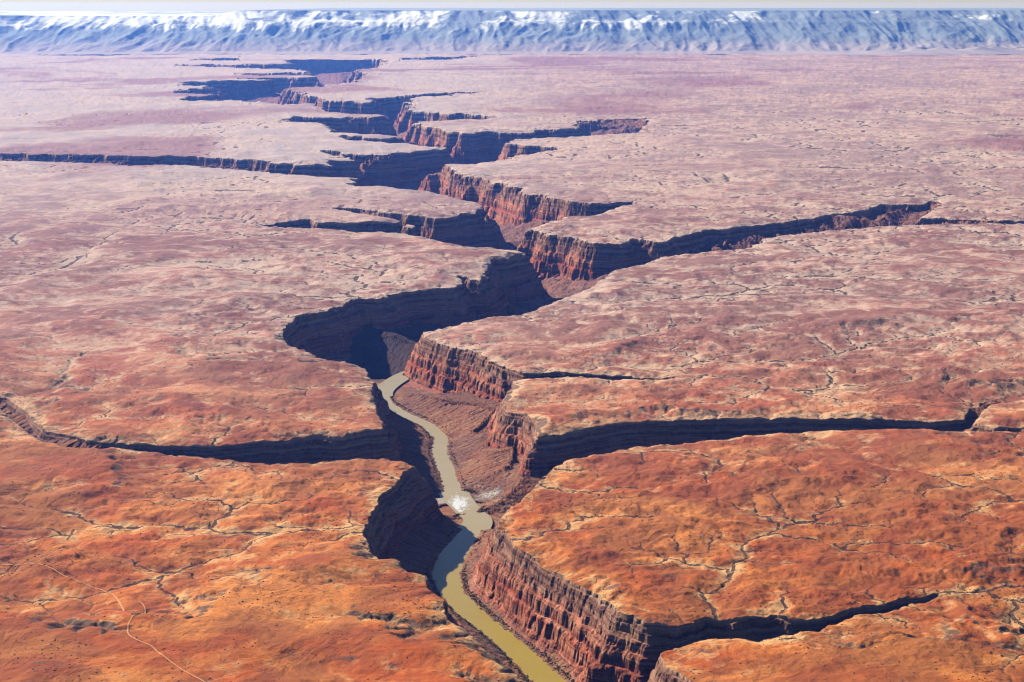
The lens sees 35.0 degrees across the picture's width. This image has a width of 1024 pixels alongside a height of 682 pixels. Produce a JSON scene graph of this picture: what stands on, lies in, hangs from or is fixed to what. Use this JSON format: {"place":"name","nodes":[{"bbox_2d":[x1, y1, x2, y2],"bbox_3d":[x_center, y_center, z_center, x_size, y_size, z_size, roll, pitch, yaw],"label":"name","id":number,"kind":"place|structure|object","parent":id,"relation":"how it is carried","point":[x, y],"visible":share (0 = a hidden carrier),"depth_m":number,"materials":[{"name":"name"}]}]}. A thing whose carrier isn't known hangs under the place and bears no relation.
{"place":"outdoors","nodes":[
{"label":"outdoors","id":0,"kind":"place"},
{"bbox_2d":[377,371,564,681],"bbox_3d":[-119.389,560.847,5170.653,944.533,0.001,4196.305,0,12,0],"label":"river","id":1,"kind":"structure","parent":0,"point":[448,568],"depth_m":4667.20,"materials":[{"name":"liquid"}]},
{"bbox_2d":[441,483,489,522],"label":"rapids","id":2,"kind":"structure","parent":1,"relation":"attached to","point":[457,499],"depth_m":5310.86,"materials":[{"name":"white liquid"}]},
{"bbox_2d":[0,53,1023,681],"bbox_3d":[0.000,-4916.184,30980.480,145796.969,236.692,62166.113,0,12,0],"label":"desert plateau","id":3,"kind":"structure","parent":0,"point":[176,265],"depth_m":6597.39,"materials":[{"name":"stone"}]},
{"bbox_2d":[5,529,204,681],"bbox_3d":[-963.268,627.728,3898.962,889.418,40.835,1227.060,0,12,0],"label":"dirt road","id":4,"kind":"structure","parent":3,"relation":"on","point":[122,609],"depth_m":3840.48,"materials":[{"name":"beige soil"}]},
{"bbox_2d":[0,338,1023,681],"bbox_3d":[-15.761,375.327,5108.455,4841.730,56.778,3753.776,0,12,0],"label":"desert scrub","id":5,"kind":"object","parent":3,"relation":"on","point":[514,508],"visible":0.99,"depth_m":4619.31,"materials":[{"name":"plant"}]},
{"bbox_2d":[0,54,1023,681],"bbox_3d":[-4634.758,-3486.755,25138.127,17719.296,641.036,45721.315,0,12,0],"label":"canyon wall","id":6,"kind":"structure","parent":0,"point":[588,634],"depth_m":6841.16,"materials":[{"name":"red stone"}]},
{"bbox_2d":[0,8,1023,55],"bbox_3d":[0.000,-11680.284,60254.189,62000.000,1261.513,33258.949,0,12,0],"label":"snowy mountains","id":7,"kind":"structure","parent":0,"point":[772,31],"depth_m":49038.15,"materials":[{"name":"white snow"}]},
{"bbox_2d":[0,56,1023,681],"bbox_3d":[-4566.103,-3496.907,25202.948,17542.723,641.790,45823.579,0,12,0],"label":"talus slope","id":8,"kind":"structure","parent":0,"point":[382,362],"depth_m":6425.77,"materials":[{"name":"brown stone"}]},
{"bbox_2d":[435,495,445,505],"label":"gravel bar","id":9,"kind":"object","parent":8,"relation":"on","point":[440,500],"visible":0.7,"depth_m":5344.66,"materials":[{"name":"beige gravel"}]},
{"bbox_2d":[353,329,568,677],"bbox_3d":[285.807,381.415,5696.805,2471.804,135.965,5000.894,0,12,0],"label":"talus rubble","id":10,"kind":"object","parent":8,"relation":"on","point":[458,472],"visible":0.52,"depth_m":5699.45,"materials":[{"name":"brown stone"}]},
{"bbox_2d":[391,378,574,681],"bbox_3d":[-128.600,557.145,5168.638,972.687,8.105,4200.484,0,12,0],"label":"riverside brush","id":11,"kind":"object","parent":8,"relation":"on","point":[466,581],"visible":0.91,"depth_m":4465.97,"materials":[{"name":"plant"}]},
{"bbox_2d":[471,482,513,503],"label":"gravel bar","id":12,"kind":"object","parent":8,"relation":"on","point":[483,495],"visible":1,"depth_m":5382.19,"materials":[{"name":"beige gravel"}]},
{"bbox_2d":[0,0,1023,11],"label":"sky","id":13,"kind":"structure","parent":0,"point":[5,5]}
]}

